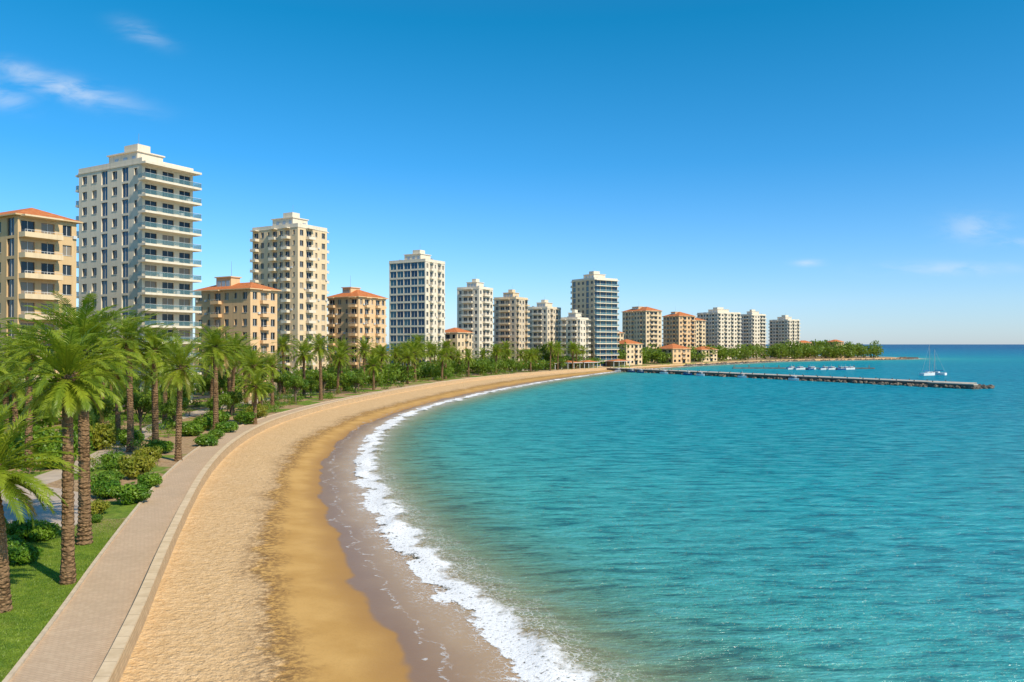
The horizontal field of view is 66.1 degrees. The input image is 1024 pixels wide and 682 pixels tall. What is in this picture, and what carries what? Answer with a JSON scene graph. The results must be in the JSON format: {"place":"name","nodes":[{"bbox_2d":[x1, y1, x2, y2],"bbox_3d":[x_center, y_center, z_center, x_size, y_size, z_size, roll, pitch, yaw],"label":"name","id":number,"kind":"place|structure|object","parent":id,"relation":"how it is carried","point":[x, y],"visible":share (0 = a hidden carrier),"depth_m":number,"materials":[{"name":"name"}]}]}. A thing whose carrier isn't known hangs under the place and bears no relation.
{"place":"outdoors","nodes":[
{"label":"outdoors","id":0,"kind":"place"},
{"bbox_2d":[1,485,91,525],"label":"garden path","id":1,"kind":"structure","parent":0,"point":[49,516],"depth_m":57.13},
{"bbox_2d":[0,518,125,681],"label":"lawn grass","id":2,"kind":"structure","parent":0,"point":[77,548],"depth_m":39.20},
{"bbox_2d":[23,370,526,484],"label":"garden path","id":3,"kind":"structure","parent":0,"point":[52,476],"depth_m":88.85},
{"bbox_2d":[0,349,909,681],"bbox_3d":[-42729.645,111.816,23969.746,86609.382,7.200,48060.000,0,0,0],"label":"ground","id":4,"kind":"structure","parent":0,"point":[286,565],"depth_m":43.34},
{"bbox_2d":[0,330,39,431],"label":"palm tree","id":5,"kind":"object","parent":4,"relation":"on","point":[13,409],"visible":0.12,"depth_m":91.67,"materials":[{"name":"green plant"}]},
{"bbox_2d":[0,356,44,432],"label":"palm tree","id":6,"kind":"object","parent":4,"relation":"on","point":[5,388],"visible":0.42,"depth_m":83.59,"materials":[{"name":"green plant"}]},
{"bbox_2d":[8,518,39,538],"bbox_3d":[-30.104,11.579,48.579,2.116,1.386,2.784,0,0,-37],"label":"shrub","id":7,"kind":"object","parent":4,"relation":"on","point":[18,529],"visible":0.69,"depth_m":47.92,"materials":[{"name":"green plant"}]},
{"bbox_2d":[7,543,43,564],"bbox_3d":[-26.904,11.620,43.038,2.079,1.233,1.865,0,0,0],"label":"shrub","id":8,"kind":"object","parent":4,"relation":"on","point":[26,553],"visible":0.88,"depth_m":42.74,"materials":[{"name":"green plant"}]},
{"bbox_2d":[0,319,53,470],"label":"palm tree","id":9,"kind":"object","parent":4,"relation":"on","point":[30,359],"visible":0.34,"depth_m":74.54,"materials":[{"name":"green plant"}]},
{"bbox_2d":[15,422,57,451],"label":"shrub","id":10,"kind":"object","parent":4,"relation":"on","point":[49,432],"visible":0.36,"depth_m":87.52,"materials":[{"name":"green plant"}]},
{"bbox_2d":[0,215,76,419],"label":"walls","id":11,"kind":"structure","parent":4,"relation":"on","point":[58,265],"depth_m":124.39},
{"bbox_2d":[0,218,70,412],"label":"windows","id":12,"kind":"structure","parent":11,"relation":"attached to","point":[31,264],"depth_m":124.14,"materials":[{"name":"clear glass"}]},
{"bbox_2d":[0,218,76,353],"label":"window frames","id":13,"kind":"structure","parent":11,"relation":"attached to","point":[73,237],"depth_m":123.50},
{"bbox_2d":[18,214,63,379],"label":"balconies","id":14,"kind":"structure","parent":11,"relation":"attached to","point":[36,235],"depth_m":123.28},
{"bbox_2d":[0,208,82,223],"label":"roof","id":15,"kind":"structure","parent":11,"relation":"on","point":[32,211],"depth_m":126.77,"materials":[{"name":"tile"}]},
{"bbox_2d":[0,395,85,612],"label":"palm tree","id":16,"kind":"object","parent":4,"relation":"on","point":[8,487],"visible":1,"depth_m":35.33,"materials":[{"name":"green plant"}]},
{"bbox_2d":[28,519,60,540],"bbox_3d":[-28.786,11.583,48.200,1.926,1.368,1.995,0,0,17],"label":"shrub","id":17,"kind":"object","parent":4,"relation":"on","point":[45,530],"visible":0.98,"depth_m":47.81,"materials":[{"name":"green plant"}]},
{"bbox_2d":[35,438,77,468],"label":"shrub","id":18,"kind":"object","parent":4,"relation":"on","point":[50,446],"visible":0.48,"depth_m":75.26,"materials":[{"name":"green plant"}]},
{"bbox_2d":[0,318,147,584],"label":"palm tree","id":19,"kind":"object","parent":4,"relation":"on","point":[67,362],"visible":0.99,"depth_m":39.47,"materials":[{"name":"green plant"}]},
{"bbox_2d":[0,290,158,545],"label":"palm tree","id":20,"kind":"object","parent":4,"relation":"on","point":[84,533],"visible":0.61,"depth_m":47.09,"materials":[{"name":"green plant"}]},
{"bbox_2d":[90,499,111,514],"bbox_3d":[-29.181,11.714,55.492,1.928,1.138,1.684,0,0,-16],"label":"shrub","id":21,"kind":"object","parent":4,"relation":"on","point":[98,505],"visible":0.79,"depth_m":55.27,"materials":[{"name":"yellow plant"}]},
{"bbox_2d":[89,422,119,449],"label":"shrub","id":22,"kind":"object","parent":4,"relation":"on","point":[108,437],"visible":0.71,"depth_m":89.29,"materials":[{"name":"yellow plant"}]},
{"bbox_2d":[90,470,118,488],"bbox_3d":[-33.552,11.463,64.513,2.539,1.784,3.050,0,0,-13],"label":"shrub","id":23,"kind":"object","parent":4,"relation":"on","point":[104,475],"visible":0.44,"depth_m":64.30,"materials":[{"name":"green plant"}]},
{"bbox_2d":[90,478,122,498],"bbox_3d":[-31.729,11.528,61.628,2.442,1.617,3.712,0,0,-34],"label":"shrub","id":24,"kind":"object","parent":4,"relation":"on","point":[100,488],"visible":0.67,"depth_m":60.94,"materials":[{"name":"green plant"}]},
{"bbox_2d":[95,347,143,430],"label":"palm tree","id":25,"kind":"object","parent":4,"relation":"on","point":[117,417],"visible":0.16,"depth_m":99.75,"materials":[{"name":"green plant"}]},
{"bbox_2d":[116,427,144,444],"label":"shrub","id":26,"kind":"object","parent":4,"relation":"on","point":[122,435],"visible":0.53,"depth_m":93.27,"materials":[{"name":"green plant"}]},
{"bbox_2d":[108,481,153,504],"bbox_3d":[-28.661,11.437,59.240,2.543,1.787,3.038,0,0,36],"label":"shrub","id":27,"kind":"object","parent":4,"relation":"on","point":[129,493],"visible":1,"depth_m":58.72,"materials":[{"name":"green plant"}]},
{"bbox_2d":[94,309,169,451],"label":"palm tree","id":28,"kind":"object","parent":4,"relation":"on","point":[130,402],"visible":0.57,"depth_m":87.61,"materials":[{"name":"green plant"}]},
{"bbox_2d":[117,453,157,478],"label":"shrub","id":29,"kind":"object","parent":4,"relation":"on","point":[131,466],"visible":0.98,"depth_m":69.88,"materials":[{"name":"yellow plant"}]},
{"bbox_2d":[75,144,201,405],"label":"apartment tower","id":30,"kind":"structure","parent":4,"relation":"on","point":[135,206],"depth_m":154.92,"materials":[{"name":"white concrete"}]},
{"bbox_2d":[83,168,189,404],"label":"windows","id":31,"kind":"structure","parent":30,"relation":"in","point":[150,303],"depth_m":155.34,"materials":[{"name":"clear glass"}]},
{"bbox_2d":[76,168,201,386],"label":"window frames","id":32,"kind":"structure","parent":30,"relation":"in","point":[182,214],"depth_m":155.04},
{"bbox_2d":[120,389,162,434],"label":"broadleaf tree","id":33,"kind":"object","parent":4,"relation":"on","point":[140,401],"visible":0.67,"depth_m":103.15,"materials":[{"name":"green plant"}]},
{"bbox_2d":[132,446,162,460],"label":"shrub","id":34,"kind":"object","parent":4,"relation":"on","point":[155,452],"visible":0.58,"depth_m":79.64,"materials":[{"name":"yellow plant"}]},
{"bbox_2d":[136,472,162,487],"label":"shrub","id":35,"kind":"object","parent":4,"relation":"on","point":[149,480],"visible":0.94,"depth_m":65.58,"materials":[{"name":"green plant"}]},
{"bbox_2d":[123,355,176,441],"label":"palm tree","id":36,"kind":"object","parent":4,"relation":"on","point":[148,380],"visible":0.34,"depth_m":96.03,"materials":[{"name":"green plant"}]},
{"bbox_2d":[116,323,194,440],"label":"palm tree","id":37,"kind":"object","parent":4,"relation":"on","point":[155,410],"visible":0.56,"depth_m":89.55,"materials":[{"name":"green plant"}]},
{"bbox_2d":[145,439,173,452],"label":"shrub","id":38,"kind":"object","parent":4,"relation":"on","point":[167,446],"visible":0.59,"depth_m":86.30,"materials":[{"name":"green plant"}]},
{"bbox_2d":[158,396,188,428],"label":"broadleaf tree","id":39,"kind":"object","parent":4,"relation":"on","point":[168,407],"visible":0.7,"depth_m":110.80,"materials":[{"name":"green plant"}]},
{"bbox_2d":[145,327,218,460],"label":"palm tree","id":40,"kind":"object","parent":4,"relation":"on","point":[181,372],"visible":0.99,"depth_m":80.76,"materials":[{"name":"green plant"}]},
{"bbox_2d":[182,422,203,435],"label":"shrub","id":41,"kind":"object","parent":4,"relation":"on","point":[191,429],"visible":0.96,"depth_m":102.38,"materials":[{"name":"green plant"}]},
{"bbox_2d":[193,433,218,445],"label":"shrub","id":42,"kind":"object","parent":4,"relation":"on","point":[207,439],"visible":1,"depth_m":92.43,"materials":[{"name":"green plant"}]},
{"bbox_2d":[194,372,227,392],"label":"broadleaf tree","id":43,"kind":"object","parent":4,"relation":"on","point":[222,381],"visible":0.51,"depth_m":146.61,"materials":[{"name":"green plant"}]},
{"bbox_2d":[179,324,250,429],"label":"palm tree","id":44,"kind":"object","parent":4,"relation":"on","point":[215,338],"visible":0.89,"depth_m":107.66,"materials":[{"name":"green plant"}]},
{"bbox_2d":[187,337,242,412],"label":"palm tree","id":45,"kind":"object","parent":4,"relation":"on","point":[220,368],"visible":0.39,"depth_m":125.66,"materials":[{"name":"green plant"}]},
{"bbox_2d":[205,393,232,409],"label":"broadleaf tree","id":46,"kind":"object","parent":4,"relation":"on","point":[226,399],"visible":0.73,"depth_m":123.03,"materials":[{"name":"green plant"}]},
{"bbox_2d":[10,381,443,681],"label":"promenade","id":47,"kind":"structure","parent":4,"relation":"on","point":[75,644],"depth_m":38.49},
{"bbox_2d":[215,420,238,432],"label":"shrub","id":48,"kind":"object","parent":4,"relation":"on","point":[227,427],"visible":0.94,"depth_m":106.39,"materials":[{"name":"green plant"}]},
{"bbox_2d":[195,289,276,396],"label":"walls","id":49,"kind":"structure","parent":4,"relation":"on","point":[232,302],"depth_m":183.83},
{"bbox_2d":[195,292,274,392],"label":"window frames","id":50,"kind":"structure","parent":49,"relation":"attached to","point":[243,312],"depth_m":183.61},
{"bbox_2d":[199,292,273,394],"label":"windows","id":51,"kind":"structure","parent":49,"relation":"attached to","point":[227,320],"depth_m":184.22,"materials":[{"name":"grey glass"}]},
{"bbox_2d":[193,276,281,291],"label":"roof","id":52,"kind":"structure","parent":49,"relation":"on","point":[235,284],"depth_m":185.96,"materials":[{"name":"tile"}]},
{"bbox_2d":[210,289,270,381],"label":"balconies","id":53,"kind":"structure","parent":49,"relation":"attached to","point":[261,315],"depth_m":183.41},
{"bbox_2d":[223,332,260,412],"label":"palm tree","id":54,"kind":"object","parent":4,"relation":"on","point":[236,342],"visible":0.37,"depth_m":137.70,"materials":[{"name":"green plant"}]},
{"bbox_2d":[233,411,256,424],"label":"shrub","id":55,"kind":"object","parent":4,"relation":"on","point":[244,418],"visible":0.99,"depth_m":117.31,"materials":[{"name":"green plant"}]},
{"bbox_2d":[2,374,503,681],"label":"kerb","id":56,"kind":"structure","parent":4,"relation":"on","point":[26,655],"depth_m":38.87,"materials":[{"name":"concrete"}]},
{"bbox_2d":[228,346,278,405],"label":"palm tree","id":57,"kind":"object","parent":4,"relation":"on","point":[253,362],"visible":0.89,"depth_m":128.72,"materials":[{"name":"green plant"}]},
{"bbox_2d":[232,366,276,423],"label":"palm tree","id":58,"kind":"object","parent":4,"relation":"on","point":[255,384],"visible":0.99,"depth_m":117.62,"materials":[{"name":"green plant"}]},
{"bbox_2d":[19,369,517,473],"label":"shrubbery","id":59,"kind":"object","parent":4,"relation":"on","point":[169,420],"visible":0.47,"depth_m":139.11,"materials":[{"name":"green plant"}]},
{"bbox_2d":[246,349,293,406],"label":"palm tree","id":60,"kind":"object","parent":4,"relation":"on","point":[274,357],"visible":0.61,"depth_m":147.59,"materials":[{"name":"green plant"}]},
{"bbox_2d":[271,333,298,393],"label":"palm tree","id":61,"kind":"object","parent":4,"relation":"on","point":[283,341],"visible":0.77,"depth_m":189.57,"materials":[{"name":"green plant"}]},
{"bbox_2d":[250,212,328,373],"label":"apartment tower","id":62,"kind":"structure","parent":4,"relation":"on","point":[289,251],"depth_m":228.86,"materials":[{"name":"beige concrete"}]},
{"bbox_2d":[250,230,328,372],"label":"window frames","id":63,"kind":"structure","parent":62,"relation":"in","point":[294,230],"depth_m":228.57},
{"bbox_2d":[255,230,324,372],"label":"windows","id":64,"kind":"structure","parent":62,"relation":"in","point":[288,231],"depth_m":228.91,"materials":[{"name":"grey glass"}]},
{"bbox_2d":[282,374,309,403],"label":"broadleaf tree","id":65,"kind":"object","parent":4,"relation":"on","point":[296,382],"visible":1,"depth_m":157.12,"materials":[{"name":"green plant"}]},
{"bbox_2d":[284,337,318,396],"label":"palm tree","id":66,"kind":"object","parent":4,"relation":"on","point":[303,356],"visible":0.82,"depth_m":177.41,"materials":[{"name":"green plant"}]},
{"bbox_2d":[0,354,604,429],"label":"distant trees","id":67,"kind":"object","parent":4,"relation":"on","point":[424,369],"visible":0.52,"depth_m":245.48,"materials":[{"name":"green plant"}]},
{"bbox_2d":[90,371,515,464],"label":"flowering shrubbery","id":68,"kind":"object","parent":4,"relation":"on","point":[98,453],"visible":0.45,"depth_m":108.83,"materials":[{"name":"green plant"}]},
{"bbox_2d":[295,333,341,399],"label":"palm tree","id":69,"kind":"object","parent":4,"relation":"on","point":[320,350],"visible":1,"depth_m":168.66,"materials":[{"name":"green plant"}]},
{"bbox_2d":[322,346,355,393],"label":"palm tree","id":70,"kind":"object","parent":4,"relation":"on","point":[338,360],"visible":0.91,"depth_m":189.64,"materials":[{"name":"green plant"}]},
{"bbox_2d":[326,336,356,389],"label":"palm tree","id":71,"kind":"object","parent":4,"relation":"on","point":[340,343],"visible":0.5,"depth_m":207.76,"materials":[{"name":"green plant"}]},
{"bbox_2d":[92,367,612,681],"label":"seawall","id":72,"kind":"object","parent":4,"relation":"on","point":[114,664],"visible":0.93,"depth_m":48.17,"materials":[{"name":"concrete"}]},
{"bbox_2d":[328,297,385,370],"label":"walls","id":73,"kind":"structure","parent":4,"relation":"on","point":[343,316],"depth_m":243.43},
{"bbox_2d":[330,299,383,370],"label":"windows","id":74,"kind":"structure","parent":73,"relation":"attached to","point":[377,320],"depth_m":243.97,"materials":[{"name":"grey glass"}]},
{"bbox_2d":[327,296,386,364],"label":"balconies","id":75,"kind":"structure","parent":73,"relation":"attached to","point":[355,315],"depth_m":243.16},
{"bbox_2d":[327,287,388,298],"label":"roof","id":76,"kind":"structure","parent":73,"relation":"on","point":[356,291],"depth_m":245.62,"materials":[{"name":"tile"}]},
{"bbox_2d":[349,335,380,387],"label":"palm tree","id":77,"kind":"object","parent":4,"relation":"on","point":[364,345],"visible":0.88,"depth_m":217.64,"materials":[{"name":"green plant"}]},
{"bbox_2d":[362,354,387,389],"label":"palm tree","id":78,"kind":"object","parent":4,"relation":"on","point":[373,365],"visible":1,"depth_m":204.87,"materials":[{"name":"green plant"}]},
{"bbox_2d":[368,342,395,385],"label":"palm tree","id":79,"kind":"object","parent":4,"relation":"on","point":[382,351],"visible":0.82,"depth_m":227.48,"materials":[{"name":"green plant"}]},
{"bbox_2d":[395,346,423,383],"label":"palm tree","id":80,"kind":"object","parent":4,"relation":"on","point":[408,359],"visible":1,"depth_m":236.79,"materials":[{"name":"green plant"}]},
{"bbox_2d":[389,250,445,365],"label":"apartment tower","id":81,"kind":"structure","parent":4,"relation":"on","point":[417,294],"depth_m":305.17,"materials":[{"name":"white concrete"}]},
{"bbox_2d":[390,262,442,365],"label":"windows","id":82,"kind":"structure","parent":81,"relation":"in","point":[406,265],"depth_m":304.81,"materials":[{"name":"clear glass"}]},
{"bbox_2d":[393,262,445,359],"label":"window frames","id":83,"kind":"structure","parent":81,"relation":"in","point":[421,262],"depth_m":306.30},
{"bbox_2d":[431,347,455,380],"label":"palm tree","id":84,"kind":"object","parent":4,"relation":"on","point":[442,356],"visible":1,"depth_m":259.41,"materials":[{"name":"green plant"}]},
{"bbox_2d":[457,289,492,359],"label":"walls","id":85,"kind":"structure","parent":4,"relation":"on","point":[478,315],"depth_m":372.73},
{"bbox_2d":[459,290,491,358],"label":"windows","id":86,"kind":"structure","parent":85,"relation":"attached to","point":[470,312],"depth_m":373.94,"materials":[{"name":"grey glass"}]},
{"bbox_2d":[461,289,491,355],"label":"balconies","id":87,"kind":"structure","parent":85,"relation":"attached to","point":[472,315],"depth_m":372.62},
{"bbox_2d":[494,299,527,360],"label":"walls","id":88,"kind":"structure","parent":4,"relation":"on","point":[522,324],"depth_m":404.06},
{"bbox_2d":[496,300,526,359],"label":"windows","id":89,"kind":"structure","parent":88,"relation":"attached to","point":[507,320],"depth_m":403.95,"materials":[{"name":"grey glass"}]},
{"bbox_2d":[493,299,529,361],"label":"balconies","id":90,"kind":"structure","parent":88,"relation":"attached to","point":[516,323],"depth_m":402.07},
{"bbox_2d":[528,308,560,359],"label":"walls","id":91,"kind":"structure","parent":4,"relation":"on","point":[546,325],"depth_m":433.71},
{"bbox_2d":[530,310,559,358],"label":"windows","id":92,"kind":"structure","parent":91,"relation":"attached to","point":[535,328],"depth_m":433.98,"materials":[{"name":"grey glass"}]},
{"bbox_2d":[561,319,587,367],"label":"walls","id":93,"kind":"structure","parent":4,"relation":"on","point":[571,333],"depth_m":403.06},
{"bbox_2d":[559,319,590,360],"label":"balconies","id":94,"kind":"structure","parent":93,"relation":"attached to","point":[575,336],"depth_m":402.08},
{"bbox_2d":[570,271,618,366],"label":"apartment tower","id":95,"kind":"structure","parent":4,"relation":"on","point":[594,298],"depth_m":424.86,"materials":[{"name":"white concrete"}]},
{"bbox_2d":[573,280,616,365],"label":"windows","id":96,"kind":"structure","parent":95,"relation":"in","point":[597,282],"depth_m":425.15,"materials":[{"name":"blue glass"}]},
{"bbox_2d":[617,344,641,364],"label":"walls","id":97,"kind":"structure","parent":4,"relation":"on","point":[630,354],"depth_m":457.90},
{"bbox_2d":[622,311,661,360],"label":"walls","id":98,"kind":"structure","parent":4,"relation":"on","point":[645,329],"depth_m":525.82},
{"bbox_2d":[624,312,659,361],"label":"windows","id":99,"kind":"structure","parent":98,"relation":"attached to","point":[655,327],"depth_m":524.84,"materials":[{"name":"grey glass"}]},
{"bbox_2d":[656,349,689,362],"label":"walls","id":100,"kind":"structure","parent":4,"relation":"on","point":[673,358],"depth_m":493.52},
{"bbox_2d":[663,316,694,347],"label":"walls","id":101,"kind":"structure","parent":4,"relation":"on","point":[678,320],"depth_m":564.10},
{"bbox_2d":[664,317,693,346],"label":"windows","id":102,"kind":"structure","parent":101,"relation":"attached to","point":[692,327],"depth_m":565.35,"materials":[{"name":"grey glass"}]},
{"bbox_2d":[529,339,883,363],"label":"distant trees","id":103,"kind":"object","parent":4,"relation":"on","point":[800,350],"visible":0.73,"depth_m":627.17,"materials":[{"name":"green plant"}]},
{"bbox_2d":[683,357,918,365],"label":"shore rocks","id":104,"kind":"object","parent":4,"relation":"on","point":[743,362],"visible":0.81,"depth_m":590.22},
{"bbox_2d":[445,333,471,371],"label":"walls","id":105,"kind":"structure","parent":0,"point":[456,339],"depth_m":347.86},
{"bbox_2d":[0,0,1023,358],"label":"sky","id":106,"kind":"structure","parent":0,"point":[852,171],"materials":[{"name":"blue"}]},
{"bbox_2d":[194,344,1023,681],"bbox_3d":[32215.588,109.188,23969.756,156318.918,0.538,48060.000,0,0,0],"label":"sea","id":107,"kind":"structure","parent":0,"point":[684,528],"depth_m":61.43,"materials":[{"name":"teal liquid"}]},
{"bbox_2d":[605,367,994,388],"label":"pier","id":108,"kind":"structure","parent":107,"relation":"in","point":[934,384],"depth_m":271.68,"materials":[{"name":"concrete"}]},
{"bbox_2d":[696,307,741,358],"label":"apartment tower","id":109,"kind":"structure","parent":0,"point":[723,328],"depth_m":626.61,"materials":[{"name":"white concrete"}]},
{"bbox_2d":[698,314,739,358],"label":"windows","id":110,"kind":"structure","parent":109,"relation":"in","point":[710,314],"depth_m":626.19,"materials":[{"name":"grey glass"}]},
{"bbox_2d":[740,310,766,357],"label":"apartment tower","id":111,"kind":"structure","parent":0,"point":[753,326],"depth_m":684.74,"materials":[{"name":"white concrete"}]},
{"bbox_2d":[768,313,800,357],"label":"apartment tower","id":112,"kind":"structure","parent":0,"point":[785,327],"depth_m":705.97,"materials":[{"name":"white concrete"}]},
{"bbox_2d":[770,321,798,356],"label":"windows","id":113,"kind":"structure","parent":112,"relation":"in","point":[779,321],"depth_m":706.80,"materials":[{"name":"grey glass"}]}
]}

